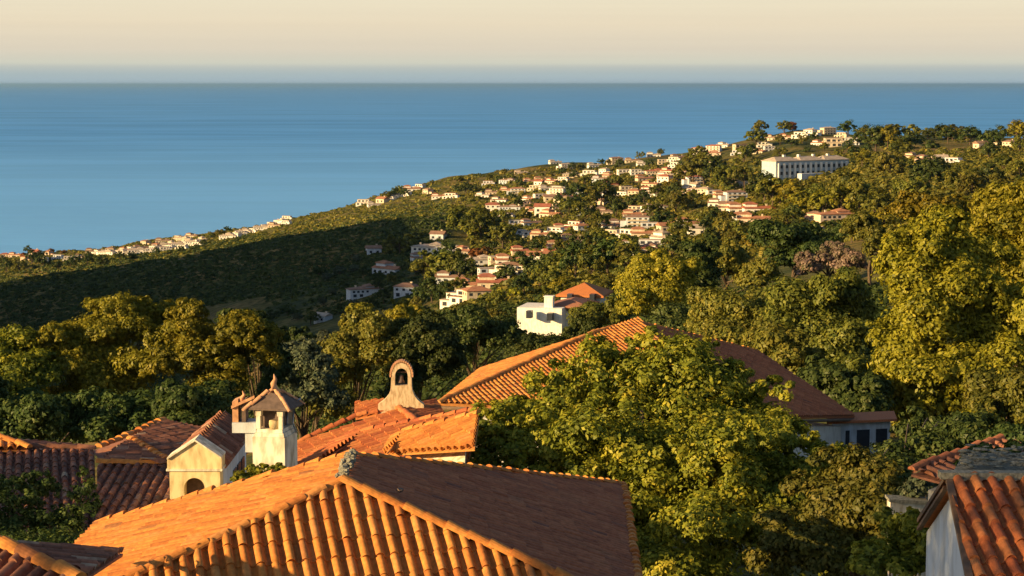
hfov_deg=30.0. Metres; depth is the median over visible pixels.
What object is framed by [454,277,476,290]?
house
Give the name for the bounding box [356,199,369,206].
house
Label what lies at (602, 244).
broad tree
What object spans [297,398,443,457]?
tiled house
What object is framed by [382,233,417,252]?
broad tree
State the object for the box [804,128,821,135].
house
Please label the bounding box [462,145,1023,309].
hillside scrub
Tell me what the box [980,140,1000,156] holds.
broad tree
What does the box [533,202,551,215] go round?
house
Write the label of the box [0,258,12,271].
broad tree
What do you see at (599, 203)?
house
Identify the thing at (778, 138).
broad tree
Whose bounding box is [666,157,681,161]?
house
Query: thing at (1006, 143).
house
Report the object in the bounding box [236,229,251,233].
house
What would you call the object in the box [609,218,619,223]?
house
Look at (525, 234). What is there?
house
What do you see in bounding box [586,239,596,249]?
broad tree
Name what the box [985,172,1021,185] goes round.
broad tree
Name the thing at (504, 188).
house
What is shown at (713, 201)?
house
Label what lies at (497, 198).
house
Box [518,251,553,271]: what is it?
broad tree
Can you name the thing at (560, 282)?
broad tree
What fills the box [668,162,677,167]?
house
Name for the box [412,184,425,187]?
house
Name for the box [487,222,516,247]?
broad tree
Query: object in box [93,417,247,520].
old tiled house
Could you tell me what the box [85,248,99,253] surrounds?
house
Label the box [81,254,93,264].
broad tree
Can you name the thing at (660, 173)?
house
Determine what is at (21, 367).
round tree
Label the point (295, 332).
broad tree
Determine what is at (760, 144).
house
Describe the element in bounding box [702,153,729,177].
broad tree
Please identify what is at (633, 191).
house
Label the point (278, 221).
house
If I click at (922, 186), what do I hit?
broad tree
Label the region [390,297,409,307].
broad tree
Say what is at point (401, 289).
house
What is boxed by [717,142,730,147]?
house
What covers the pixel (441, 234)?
house
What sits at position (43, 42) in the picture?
sky
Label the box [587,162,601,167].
house
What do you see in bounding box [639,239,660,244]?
house
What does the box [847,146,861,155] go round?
broad tree
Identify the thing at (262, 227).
house
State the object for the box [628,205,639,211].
house
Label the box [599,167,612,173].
house
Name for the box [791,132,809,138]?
house
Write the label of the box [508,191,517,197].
broad tree
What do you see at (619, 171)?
house
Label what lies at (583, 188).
broad tree
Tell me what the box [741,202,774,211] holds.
house
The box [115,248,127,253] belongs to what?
house
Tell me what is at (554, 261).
broad tree
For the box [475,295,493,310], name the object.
broad tree
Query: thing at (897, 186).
broad tree
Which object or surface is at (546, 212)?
house
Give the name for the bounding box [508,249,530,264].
broad tree
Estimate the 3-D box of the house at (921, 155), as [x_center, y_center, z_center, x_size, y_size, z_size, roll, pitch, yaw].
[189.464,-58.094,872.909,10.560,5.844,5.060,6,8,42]
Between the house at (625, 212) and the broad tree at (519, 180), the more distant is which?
the broad tree at (519, 180)
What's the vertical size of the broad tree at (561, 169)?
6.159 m
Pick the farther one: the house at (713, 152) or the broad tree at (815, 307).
the house at (713, 152)
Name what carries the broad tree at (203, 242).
on the terrain
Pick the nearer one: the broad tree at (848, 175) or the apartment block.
the broad tree at (848, 175)
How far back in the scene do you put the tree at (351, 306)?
233.15 m
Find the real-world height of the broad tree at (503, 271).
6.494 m
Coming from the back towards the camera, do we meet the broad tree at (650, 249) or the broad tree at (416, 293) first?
the broad tree at (416, 293)
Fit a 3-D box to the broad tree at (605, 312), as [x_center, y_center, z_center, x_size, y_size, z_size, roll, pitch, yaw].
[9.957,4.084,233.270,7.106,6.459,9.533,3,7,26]
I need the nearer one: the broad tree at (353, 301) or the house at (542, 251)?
the house at (542, 251)
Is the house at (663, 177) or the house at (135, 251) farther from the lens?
the house at (135, 251)
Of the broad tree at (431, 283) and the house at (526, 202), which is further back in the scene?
the house at (526, 202)
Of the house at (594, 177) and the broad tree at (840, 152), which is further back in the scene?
the house at (594, 177)
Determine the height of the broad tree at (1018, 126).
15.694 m
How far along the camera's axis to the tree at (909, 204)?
189.26 m
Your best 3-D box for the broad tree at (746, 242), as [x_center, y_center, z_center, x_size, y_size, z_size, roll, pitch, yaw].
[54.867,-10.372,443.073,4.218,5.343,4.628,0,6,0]
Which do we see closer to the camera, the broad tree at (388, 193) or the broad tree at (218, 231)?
the broad tree at (218, 231)
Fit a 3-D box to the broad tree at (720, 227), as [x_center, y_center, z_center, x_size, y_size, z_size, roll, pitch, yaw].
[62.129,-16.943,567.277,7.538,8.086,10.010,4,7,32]
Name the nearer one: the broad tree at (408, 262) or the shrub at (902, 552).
the shrub at (902, 552)
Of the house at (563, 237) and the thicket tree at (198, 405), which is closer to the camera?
the thicket tree at (198, 405)
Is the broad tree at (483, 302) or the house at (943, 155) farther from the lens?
the house at (943, 155)
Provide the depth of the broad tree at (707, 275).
214.91 m
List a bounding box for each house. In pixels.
[0,438,96,535]
[8,252,20,257]
[45,250,55,254]
[51,254,63,258]
[73,448,642,575]
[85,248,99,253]
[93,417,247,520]
[97,249,115,254]
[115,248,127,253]
[127,249,139,254]
[128,247,145,252]
[141,239,152,244]
[143,248,155,252]
[152,242,167,245]
[155,237,169,242]
[160,246,171,250]
[168,241,184,246]
[176,236,189,240]
[184,232,199,236]
[185,239,194,244]
[219,233,236,239]
[233,232,241,236]
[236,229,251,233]
[253,224,267,230]
[268,222,279,227]
[274,218,286,223]
[279,220,291,224]
[280,216,292,218]
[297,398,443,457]
[298,406,478,463]
[314,311,332,323]
[345,283,382,300]
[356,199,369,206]
[365,244,381,254]
[367,201,381,207]
[371,260,400,273]
[375,196,389,202]
[392,282,418,298]
[403,185,420,190]
[410,242,440,252]
[410,252,425,260]
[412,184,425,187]
[423,188,434,193]
[429,230,447,239]
[431,193,444,199]
[432,245,458,253]
[435,270,464,283]
[437,316,854,467]
[439,291,456,308]
[442,193,459,198]
[449,288,462,305]
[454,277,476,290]
[457,245,471,254]
[461,284,491,301]
[465,254,487,264]
[475,192,490,196]
[476,273,509,288]
[477,267,494,278]
[482,181,494,184]
[485,189,496,193]
[485,201,500,210]
[488,255,509,265]
[489,262,522,278]
[490,196,508,201]
[494,253,520,263]
[498,204,520,210]
[499,178,514,183]
[499,186,509,190]
[506,187,525,194]
[508,220,521,224]
[510,245,536,255]
[514,170,528,174]
[516,229,526,234]
[517,282,612,335]
[518,200,534,207]
[520,218,541,225]
[522,195,532,199]
[522,231,530,238]
[523,178,533,181]
[525,206,533,213]
[525,249,548,258]
[527,185,538,190]
[530,229,550,239]
[533,193,544,198]
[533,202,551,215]
[534,179,544,184]
[538,185,551,190]
[539,208,562,217]
[543,193,555,201]
[544,177,558,183]
[544,226,565,233]
[546,186,565,194]
[546,240,568,248]
[548,159,561,163]
[553,194,572,202]
[553,223,571,229]
[555,176,569,181]
[556,163,572,168]
[560,233,582,241]
[562,172,579,177]
[564,220,585,225]
[573,223,588,230]
[580,170,597,176]
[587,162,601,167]
[592,175,606,182]
[596,198,607,205]
[596,206,617,214]
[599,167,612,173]
[601,221,619,228]
[602,172,616,176]
[605,229,619,233]
[606,157,623,164]
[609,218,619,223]
[613,191,627,195]
[614,228,631,237]
[616,169,629,175]
[619,186,635,190]
[620,214,649,227]
[622,209,646,217]
[625,157,638,162]
[627,188,640,195]
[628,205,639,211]
[630,169,644,174]
[630,226,657,236]
[631,242,663,251]
[635,174,654,180]
[636,160,651,165]
[639,203,667,211]
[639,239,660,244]
[640,180,659,186]
[640,186,652,192]
[640,245,669,252]
[641,222,657,228]
[645,168,660,174]
[646,152,660,156]
[649,230,671,239]
[655,222,671,229]
[656,171,672,175]
[657,159,668,164]
[657,174,677,182]
[659,167,674,173]
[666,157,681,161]
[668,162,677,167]
[670,154,683,157]
[673,217,699,228]
[679,185,695,188]
[681,175,702,184]
[687,224,704,235]
[689,182,700,186]
[696,186,712,193]
[703,144,721,151]
[706,190,721,194]
[707,198,732,205]
[708,150,721,155]
[712,190,722,197]
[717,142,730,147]
[717,202,728,210]
[718,189,746,200]
[725,202,741,212]
[732,144,748,149]
[736,211,770,221]
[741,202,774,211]
[752,147,765,153]
[756,142,771,147]
[763,146,777,151]
[765,134,776,140]
[779,133,791,138]
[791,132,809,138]
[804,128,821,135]
[804,211,819,221]
[811,139,822,144]
[813,208,850,222]
[817,126,835,133]
[823,138,845,146]
[834,132,849,137]
[844,137,859,144]
[904,152,919,157]
[914,154,931,159]
[933,153,948,160]
[945,157,963,162]
[973,140,988,148]
[1001,139,1013,146]
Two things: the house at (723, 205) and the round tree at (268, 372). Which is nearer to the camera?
the round tree at (268, 372)
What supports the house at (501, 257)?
on the terrain
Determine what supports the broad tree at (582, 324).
on the terrain
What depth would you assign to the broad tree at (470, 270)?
612.08 m
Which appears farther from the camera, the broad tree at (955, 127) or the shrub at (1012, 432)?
the broad tree at (955, 127)
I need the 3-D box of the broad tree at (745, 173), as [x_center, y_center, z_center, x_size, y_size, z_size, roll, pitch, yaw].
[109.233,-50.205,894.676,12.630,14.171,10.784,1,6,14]
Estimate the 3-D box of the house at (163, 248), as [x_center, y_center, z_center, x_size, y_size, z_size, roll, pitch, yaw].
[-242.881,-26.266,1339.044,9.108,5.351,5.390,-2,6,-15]
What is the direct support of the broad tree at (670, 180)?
on the terrain
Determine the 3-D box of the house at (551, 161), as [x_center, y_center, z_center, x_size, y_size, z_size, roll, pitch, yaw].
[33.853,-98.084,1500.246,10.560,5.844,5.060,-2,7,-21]
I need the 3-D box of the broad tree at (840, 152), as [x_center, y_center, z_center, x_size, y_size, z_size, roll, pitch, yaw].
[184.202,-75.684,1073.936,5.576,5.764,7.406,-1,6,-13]
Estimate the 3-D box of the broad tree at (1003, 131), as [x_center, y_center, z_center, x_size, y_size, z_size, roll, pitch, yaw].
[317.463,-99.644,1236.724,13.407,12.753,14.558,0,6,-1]
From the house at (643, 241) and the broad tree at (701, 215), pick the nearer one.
the house at (643, 241)
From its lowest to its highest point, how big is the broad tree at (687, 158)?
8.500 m
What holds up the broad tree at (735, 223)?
on the terrain
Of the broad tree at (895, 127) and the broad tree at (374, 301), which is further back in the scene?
the broad tree at (895, 127)
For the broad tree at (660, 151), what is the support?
on the terrain
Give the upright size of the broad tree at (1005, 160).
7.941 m
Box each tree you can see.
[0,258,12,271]
[0,323,68,397]
[0,369,9,398]
[0,386,92,443]
[10,260,27,270]
[22,249,39,264]
[24,289,183,437]
[34,255,51,265]
[37,250,47,255]
[50,261,61,268]
[64,256,77,266]
[72,385,155,442]
[73,254,83,260]
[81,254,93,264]
[97,256,108,263]
[114,250,125,257]
[127,252,137,257]
[142,297,285,394]
[143,378,244,425]
[151,247,159,252]
[175,245,184,250]
[199,238,207,244]
[213,308,295,425]
[214,229,225,236]
[256,325,316,387]
[266,309,280,318]
[278,336,350,438]
[279,306,294,315]
[282,329,331,435]
[291,312,302,320]
[303,309,320,325]
[305,305,403,422]
[312,268,326,274]
[317,296,326,304]
[333,302,347,313]
[338,280,349,287]
[338,302,374,396]
[345,299,358,305]
[364,296,379,307]
[367,271,384,279]
[371,276,386,287]
[373,287,390,303]
[376,309,468,399]
[381,237,401,247]
[382,191,391,197]
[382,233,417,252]
[383,304,439,347]
[387,274,398,283]
[390,188,398,194]
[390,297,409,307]
[393,185,403,192]
[400,187,409,195]
[400,258,427,274]
[407,296,424,305]
[408,254,439,278]
[410,229,424,238]
[411,287,430,300]
[416,275,440,302]
[418,250,453,277]
[431,239,462,261]
[431,279,454,298]
[439,304,524,375]
[444,277,468,290]
[445,206,479,235]
[445,250,474,276]
[449,205,469,217]
[449,302,507,372]
[451,183,462,190]
[454,175,464,180]
[457,262,483,276]
[459,181,472,193]
[461,207,497,237]
[467,227,487,238]
[468,247,482,256]
[469,183,478,189]
[469,325,863,575]
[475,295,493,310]
[479,240,498,248]
[479,312,602,358]
[480,246,491,254]
[485,216,505,233]
[485,290,507,305]
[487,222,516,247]
[492,263,516,278]
[495,209,511,221]
[497,287,522,297]
[499,227,519,242]
[505,172,517,177]
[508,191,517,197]
[508,241,523,248]
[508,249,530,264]
[509,270,534,294]
[513,195,524,205]
[515,178,524,184]
[516,207,532,218]
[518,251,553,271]
[528,265,549,285]
[529,238,542,250]
[535,248,559,267]
[537,285,563,301]
[541,231,560,242]
[542,268,562,280]
[544,249,574,271]
[548,276,570,289]
[550,195,566,211]
[551,239,571,249]
[553,192,571,199]
[556,167,566,173]
[557,240,592,277]
[558,196,578,212]
[559,180,568,186]
[563,233,580,250]
[565,183,585,194]
[566,294,631,326]
[567,161,576,168]
[568,201,599,222]
[569,169,579,180]
[570,194,587,204]
[576,246,609,273]
[577,162,584,168]
[578,176,589,183]
[578,184,590,195]
[579,232,602,248]
[583,181,598,207]
[584,221,603,230]
[584,236,626,272]
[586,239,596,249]
[587,227,610,238]
[588,181,616,205]
[589,211,610,225]
[594,274,618,289]
[597,230,639,254]
[602,191,622,204]
[606,197,628,214]
[609,267,623,280]
[610,174,623,183]
[612,243,642,265]
[612,246,702,317]
[615,159,624,165]
[618,251,630,271]
[624,194,642,203]
[633,249,647,255]
[635,151,645,157]
[635,188,650,202]
[640,202,663,215]
[644,302,703,332]
[645,158,653,165]
[645,246,656,253]
[648,184,663,193]
[648,211,677,221]
[652,192,671,207]
[657,148,664,153]
[657,232,684,258]
[663,178,682,188]
[664,190,687,211]
[665,180,681,193]
[666,216,695,231]
[668,229,687,241]
[675,157,709,181]
[678,188,696,207]
[678,234,725,313]
[682,154,692,162]
[683,285,770,344]
[686,145,708,158]
[687,152,721,184]
[693,235,783,291]
[694,211,712,222]
[698,214,713,227]
[700,225,721,241]
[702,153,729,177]
[708,205,721,219]
[710,165,739,190]
[710,217,732,235]
[717,210,736,221]
[720,229,742,241]
[730,219,745,229]
[731,166,757,190]
[732,158,741,163]
[732,226,746,235]
[734,146,753,161]
[736,316,827,374]
[739,233,754,248]
[743,128,767,143]
[744,216,849,279]
[745,170,781,202]
[746,142,758,157]
[750,191,760,196]
[751,120,768,130]
[754,176,786,208]
[757,266,878,374]
[761,178,791,203]
[771,178,808,203]
[772,147,787,155]
[774,134,786,143]
[775,120,791,132]
[776,210,800,223]
[783,190,810,210]
[784,203,802,216]
[785,137,797,146]
[789,122,796,130]
[793,240,868,277]
[796,178,823,191]
[796,352,895,411]
[797,134,809,143]
[801,146,810,151]
[804,183,828,210]
[807,189,836,211]
[809,131,819,139]
[818,142,829,149]
[820,219,842,233]
[825,185,856,208]
[831,169,864,187]
[834,148,844,154]
[834,222,852,242]
[837,119,856,131]
[839,177,879,208]
[839,210,899,285]
[841,140,852,148]
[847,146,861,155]
[850,131,864,146]
[853,148,871,165]
[855,123,871,135]
[855,127,871,135]
[855,187,896,212]
[858,124,888,151]
[862,143,871,150]
[865,202,1023,425]
[869,140,884,145]
[870,208,898,227]
[871,150,906,173]
[878,124,898,148]
[878,189,977,224]
[884,211,906,225]
[887,139,912,153]
[889,124,900,130]
[890,178,910,196]
[894,124,920,135]
[895,157,906,162]
[900,131,925,146]
[901,176,931,193]
[903,168,911,176]
[907,156,930,168]
[909,156,946,189]
[917,128,935,135]
[921,129,935,139]
[922,139,940,148]
[929,123,945,131]
[929,154,950,176]
[935,130,950,138]
[937,126,957,143]
[940,124,964,139]
[944,168,974,186]
[953,130,974,141]
[953,165,969,172]
[955,172,987,195]
[956,125,983,144]
[959,178,1023,367]
[960,361,1023,443]
[974,160,1002,181]
[975,128,1005,143]
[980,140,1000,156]
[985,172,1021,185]
[991,124,1011,135]
[993,153,1015,168]
[1004,159,1023,176]
[1006,119,1023,134]
[1010,135,1023,150]
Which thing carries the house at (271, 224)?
on the terrain
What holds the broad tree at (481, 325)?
on the terrain
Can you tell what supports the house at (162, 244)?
on the terrain
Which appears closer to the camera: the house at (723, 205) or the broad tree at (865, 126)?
the house at (723, 205)
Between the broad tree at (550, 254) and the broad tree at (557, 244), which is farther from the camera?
the broad tree at (557, 244)
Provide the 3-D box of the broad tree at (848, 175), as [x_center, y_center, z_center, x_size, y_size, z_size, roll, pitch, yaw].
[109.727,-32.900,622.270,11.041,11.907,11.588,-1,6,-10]
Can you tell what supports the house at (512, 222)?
on the terrain
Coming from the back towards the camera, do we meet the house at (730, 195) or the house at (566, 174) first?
the house at (566, 174)
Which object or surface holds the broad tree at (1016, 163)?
on the terrain
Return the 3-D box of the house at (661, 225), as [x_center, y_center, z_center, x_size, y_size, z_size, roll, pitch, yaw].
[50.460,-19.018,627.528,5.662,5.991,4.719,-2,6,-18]
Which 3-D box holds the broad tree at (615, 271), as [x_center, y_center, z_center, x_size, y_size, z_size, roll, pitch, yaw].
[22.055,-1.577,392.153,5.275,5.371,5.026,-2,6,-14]
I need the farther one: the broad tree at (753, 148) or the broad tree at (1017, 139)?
the broad tree at (753, 148)
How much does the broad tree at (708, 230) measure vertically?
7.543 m
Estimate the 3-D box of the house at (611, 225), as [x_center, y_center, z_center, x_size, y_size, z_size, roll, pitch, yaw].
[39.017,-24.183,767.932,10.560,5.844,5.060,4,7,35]
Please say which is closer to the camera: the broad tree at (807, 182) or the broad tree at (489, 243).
the broad tree at (807, 182)
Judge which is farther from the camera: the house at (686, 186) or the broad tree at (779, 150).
the broad tree at (779, 150)
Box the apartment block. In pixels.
[761,154,849,180]
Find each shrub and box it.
[0,465,102,543]
[229,462,286,482]
[742,442,924,575]
[845,506,928,575]
[869,405,1007,485]
[897,470,936,575]
[953,422,1023,465]
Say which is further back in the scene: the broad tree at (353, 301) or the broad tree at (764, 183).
the broad tree at (353, 301)
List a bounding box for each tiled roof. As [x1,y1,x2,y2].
[0,433,32,452]
[0,535,123,575]
[383,409,480,462]
[908,434,1023,499]
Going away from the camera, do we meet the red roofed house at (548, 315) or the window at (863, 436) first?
the window at (863, 436)
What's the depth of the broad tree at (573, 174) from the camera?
1236.14 m
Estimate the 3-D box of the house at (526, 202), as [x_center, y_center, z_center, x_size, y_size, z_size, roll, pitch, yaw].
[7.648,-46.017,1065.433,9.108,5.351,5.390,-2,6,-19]
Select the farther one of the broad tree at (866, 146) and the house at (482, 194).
the house at (482, 194)
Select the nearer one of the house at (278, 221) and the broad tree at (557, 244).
the broad tree at (557, 244)
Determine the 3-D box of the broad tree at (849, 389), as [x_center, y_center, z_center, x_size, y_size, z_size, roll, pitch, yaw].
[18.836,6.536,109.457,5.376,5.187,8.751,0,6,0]
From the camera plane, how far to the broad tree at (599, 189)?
941.04 m
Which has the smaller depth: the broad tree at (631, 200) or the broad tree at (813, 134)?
the broad tree at (631, 200)
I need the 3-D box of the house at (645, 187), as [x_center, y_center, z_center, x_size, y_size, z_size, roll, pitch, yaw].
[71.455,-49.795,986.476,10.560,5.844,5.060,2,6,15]
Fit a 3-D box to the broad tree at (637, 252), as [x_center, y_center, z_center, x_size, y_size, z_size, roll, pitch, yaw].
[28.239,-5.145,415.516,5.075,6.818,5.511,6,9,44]
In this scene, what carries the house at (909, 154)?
on the terrain
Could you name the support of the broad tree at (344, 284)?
on the terrain
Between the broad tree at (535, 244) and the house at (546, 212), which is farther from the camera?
the house at (546, 212)
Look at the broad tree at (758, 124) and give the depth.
1296.90 m
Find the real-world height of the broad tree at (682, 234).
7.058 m
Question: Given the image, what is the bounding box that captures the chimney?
[231,374,304,470]
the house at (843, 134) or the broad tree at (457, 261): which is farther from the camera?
the house at (843, 134)
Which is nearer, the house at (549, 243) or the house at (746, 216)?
the house at (746, 216)
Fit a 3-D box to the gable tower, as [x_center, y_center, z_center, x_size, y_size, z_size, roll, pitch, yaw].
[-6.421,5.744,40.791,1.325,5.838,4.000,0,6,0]
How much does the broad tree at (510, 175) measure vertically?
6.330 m
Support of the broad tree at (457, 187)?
on the terrain
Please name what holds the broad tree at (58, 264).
on the terrain
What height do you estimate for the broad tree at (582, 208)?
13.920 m
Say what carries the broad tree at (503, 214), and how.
on the terrain
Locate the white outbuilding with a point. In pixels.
(974, 522)
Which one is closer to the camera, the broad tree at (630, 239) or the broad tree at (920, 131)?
the broad tree at (630, 239)
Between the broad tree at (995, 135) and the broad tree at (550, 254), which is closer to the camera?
the broad tree at (550, 254)
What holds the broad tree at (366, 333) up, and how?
on the terrain
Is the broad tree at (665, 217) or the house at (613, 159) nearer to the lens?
the broad tree at (665, 217)
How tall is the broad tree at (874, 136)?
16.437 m
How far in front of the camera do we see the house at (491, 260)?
647.15 m
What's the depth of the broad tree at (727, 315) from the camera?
149.45 m
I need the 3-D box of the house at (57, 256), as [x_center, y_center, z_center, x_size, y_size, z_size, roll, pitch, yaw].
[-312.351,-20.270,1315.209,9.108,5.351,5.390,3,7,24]
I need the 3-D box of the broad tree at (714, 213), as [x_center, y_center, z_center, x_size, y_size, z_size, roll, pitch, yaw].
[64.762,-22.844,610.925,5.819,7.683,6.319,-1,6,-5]
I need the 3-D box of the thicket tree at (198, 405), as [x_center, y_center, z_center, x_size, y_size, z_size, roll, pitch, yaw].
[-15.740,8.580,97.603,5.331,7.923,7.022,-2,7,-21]
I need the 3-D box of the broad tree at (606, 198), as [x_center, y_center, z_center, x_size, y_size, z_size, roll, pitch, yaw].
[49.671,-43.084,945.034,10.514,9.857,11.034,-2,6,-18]
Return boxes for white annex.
[827,411,896,453]
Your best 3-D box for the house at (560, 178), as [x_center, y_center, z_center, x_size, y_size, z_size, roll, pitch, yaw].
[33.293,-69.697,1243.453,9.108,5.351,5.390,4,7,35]
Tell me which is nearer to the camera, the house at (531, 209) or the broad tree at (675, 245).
the broad tree at (675, 245)
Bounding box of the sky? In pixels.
[0,0,1023,84]
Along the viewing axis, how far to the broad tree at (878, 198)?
501.88 m
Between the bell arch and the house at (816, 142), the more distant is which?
the house at (816, 142)
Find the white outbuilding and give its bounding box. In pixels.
[917,470,1023,575]
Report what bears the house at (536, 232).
on the terrain
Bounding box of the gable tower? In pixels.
[166,410,245,498]
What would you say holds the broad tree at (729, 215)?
on the terrain
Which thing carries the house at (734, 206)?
on the terrain
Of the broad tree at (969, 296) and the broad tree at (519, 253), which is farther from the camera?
the broad tree at (519, 253)
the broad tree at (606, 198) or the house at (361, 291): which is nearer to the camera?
the house at (361, 291)
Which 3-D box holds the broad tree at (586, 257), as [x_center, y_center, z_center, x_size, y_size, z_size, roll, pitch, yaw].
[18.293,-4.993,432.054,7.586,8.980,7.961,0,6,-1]
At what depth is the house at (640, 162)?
1271.18 m
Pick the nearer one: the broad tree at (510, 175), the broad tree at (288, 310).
the broad tree at (288, 310)
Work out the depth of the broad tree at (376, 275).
700.64 m
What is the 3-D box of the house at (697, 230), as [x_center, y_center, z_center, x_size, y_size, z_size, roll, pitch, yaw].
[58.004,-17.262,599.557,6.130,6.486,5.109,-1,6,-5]
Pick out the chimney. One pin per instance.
(272, 440)
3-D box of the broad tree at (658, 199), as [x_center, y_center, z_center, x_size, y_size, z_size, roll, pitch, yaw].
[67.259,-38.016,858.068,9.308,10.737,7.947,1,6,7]
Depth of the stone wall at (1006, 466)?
28.31 m
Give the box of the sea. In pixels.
[0,85,1023,253]
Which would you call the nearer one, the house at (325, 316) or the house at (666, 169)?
the house at (325, 316)
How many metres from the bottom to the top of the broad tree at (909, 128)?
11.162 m
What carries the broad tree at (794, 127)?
on the terrain
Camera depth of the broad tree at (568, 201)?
950.27 m
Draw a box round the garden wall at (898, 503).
[885,494,927,575]
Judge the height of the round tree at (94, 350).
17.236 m
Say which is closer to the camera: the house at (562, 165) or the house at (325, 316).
the house at (325, 316)
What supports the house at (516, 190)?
on the terrain
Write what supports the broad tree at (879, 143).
on the terrain
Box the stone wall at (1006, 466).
[954,453,1023,480]
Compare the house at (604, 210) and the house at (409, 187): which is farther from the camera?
the house at (409, 187)
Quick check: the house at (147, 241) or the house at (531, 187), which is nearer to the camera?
the house at (531, 187)
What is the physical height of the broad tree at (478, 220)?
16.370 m
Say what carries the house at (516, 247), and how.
on the terrain
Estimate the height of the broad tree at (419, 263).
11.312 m
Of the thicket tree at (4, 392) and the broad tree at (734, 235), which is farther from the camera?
the broad tree at (734, 235)
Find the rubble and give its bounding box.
[957,444,1023,466]
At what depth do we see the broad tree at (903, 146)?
928.67 m
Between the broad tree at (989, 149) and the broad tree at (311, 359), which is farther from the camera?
the broad tree at (989, 149)
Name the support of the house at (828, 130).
on the terrain
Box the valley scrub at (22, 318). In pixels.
[0,204,601,331]
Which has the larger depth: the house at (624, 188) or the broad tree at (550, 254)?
the house at (624, 188)
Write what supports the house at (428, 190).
on the terrain
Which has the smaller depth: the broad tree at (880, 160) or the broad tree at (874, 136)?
the broad tree at (880, 160)
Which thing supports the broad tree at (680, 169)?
on the terrain
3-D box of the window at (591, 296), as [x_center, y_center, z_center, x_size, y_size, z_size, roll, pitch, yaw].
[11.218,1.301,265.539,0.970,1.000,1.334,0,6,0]
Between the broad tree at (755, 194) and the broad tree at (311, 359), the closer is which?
the broad tree at (311, 359)
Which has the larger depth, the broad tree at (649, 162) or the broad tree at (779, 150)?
the broad tree at (649, 162)
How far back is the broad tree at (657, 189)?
949.37 m
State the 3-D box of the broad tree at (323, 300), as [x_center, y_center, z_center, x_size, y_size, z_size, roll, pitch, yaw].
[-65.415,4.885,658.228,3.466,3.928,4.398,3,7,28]
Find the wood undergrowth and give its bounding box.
[24,279,893,443]
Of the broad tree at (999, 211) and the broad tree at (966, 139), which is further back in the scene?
the broad tree at (966, 139)
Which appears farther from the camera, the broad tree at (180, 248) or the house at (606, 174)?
the broad tree at (180, 248)
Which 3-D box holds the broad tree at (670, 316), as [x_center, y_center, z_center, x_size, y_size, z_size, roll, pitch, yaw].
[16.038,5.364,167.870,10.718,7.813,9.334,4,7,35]
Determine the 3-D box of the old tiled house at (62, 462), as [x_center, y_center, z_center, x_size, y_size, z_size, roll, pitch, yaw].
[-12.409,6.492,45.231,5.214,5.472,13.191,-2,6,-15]
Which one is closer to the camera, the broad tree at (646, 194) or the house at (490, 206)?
the broad tree at (646, 194)
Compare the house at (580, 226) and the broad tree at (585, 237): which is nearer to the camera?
the broad tree at (585, 237)
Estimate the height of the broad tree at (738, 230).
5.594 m
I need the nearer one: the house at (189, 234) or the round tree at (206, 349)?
the round tree at (206, 349)
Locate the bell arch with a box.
[378,359,423,413]
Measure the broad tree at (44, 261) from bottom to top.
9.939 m
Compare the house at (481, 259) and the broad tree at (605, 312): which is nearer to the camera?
the broad tree at (605, 312)
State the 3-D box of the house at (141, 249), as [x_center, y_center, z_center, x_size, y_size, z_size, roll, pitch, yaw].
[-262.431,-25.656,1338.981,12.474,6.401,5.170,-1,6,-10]
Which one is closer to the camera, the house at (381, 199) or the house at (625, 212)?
the house at (625, 212)
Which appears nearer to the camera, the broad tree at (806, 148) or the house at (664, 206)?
the house at (664, 206)
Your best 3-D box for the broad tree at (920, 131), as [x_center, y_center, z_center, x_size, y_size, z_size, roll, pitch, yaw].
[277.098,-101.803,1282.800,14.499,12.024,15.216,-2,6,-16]
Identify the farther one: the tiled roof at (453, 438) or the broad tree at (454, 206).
the broad tree at (454, 206)
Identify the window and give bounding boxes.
[526,310,532,317]
[547,312,553,320]
[567,293,573,297]
[589,293,595,300]
[845,430,849,446]
[857,429,869,449]
[876,428,886,445]
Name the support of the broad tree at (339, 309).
on the terrain
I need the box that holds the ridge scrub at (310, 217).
[0,173,480,286]
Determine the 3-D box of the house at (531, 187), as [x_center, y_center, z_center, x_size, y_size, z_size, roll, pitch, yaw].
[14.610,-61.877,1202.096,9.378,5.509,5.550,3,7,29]
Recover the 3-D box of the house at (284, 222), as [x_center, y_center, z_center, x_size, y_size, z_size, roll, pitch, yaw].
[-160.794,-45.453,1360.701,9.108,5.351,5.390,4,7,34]
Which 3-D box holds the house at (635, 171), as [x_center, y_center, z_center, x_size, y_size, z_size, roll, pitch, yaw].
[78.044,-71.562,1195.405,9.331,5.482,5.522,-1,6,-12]
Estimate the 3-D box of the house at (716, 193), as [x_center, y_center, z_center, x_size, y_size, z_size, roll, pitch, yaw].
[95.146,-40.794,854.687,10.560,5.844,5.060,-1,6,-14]
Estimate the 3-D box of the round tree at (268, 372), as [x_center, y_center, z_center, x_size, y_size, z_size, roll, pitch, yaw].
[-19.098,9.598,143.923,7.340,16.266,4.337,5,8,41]
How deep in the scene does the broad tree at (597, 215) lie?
762.00 m
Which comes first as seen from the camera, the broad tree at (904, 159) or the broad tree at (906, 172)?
the broad tree at (906, 172)
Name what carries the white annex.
on the terrain
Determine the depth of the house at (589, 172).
1259.55 m
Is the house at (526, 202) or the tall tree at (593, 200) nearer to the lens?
the tall tree at (593, 200)
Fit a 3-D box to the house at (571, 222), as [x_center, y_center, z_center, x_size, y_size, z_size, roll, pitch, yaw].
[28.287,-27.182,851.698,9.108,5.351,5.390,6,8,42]
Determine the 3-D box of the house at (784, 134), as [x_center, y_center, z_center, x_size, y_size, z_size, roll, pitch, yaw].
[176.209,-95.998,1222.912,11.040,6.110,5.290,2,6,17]
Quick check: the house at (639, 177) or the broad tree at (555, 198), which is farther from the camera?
the house at (639, 177)
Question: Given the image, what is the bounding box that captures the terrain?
[0,130,1023,575]

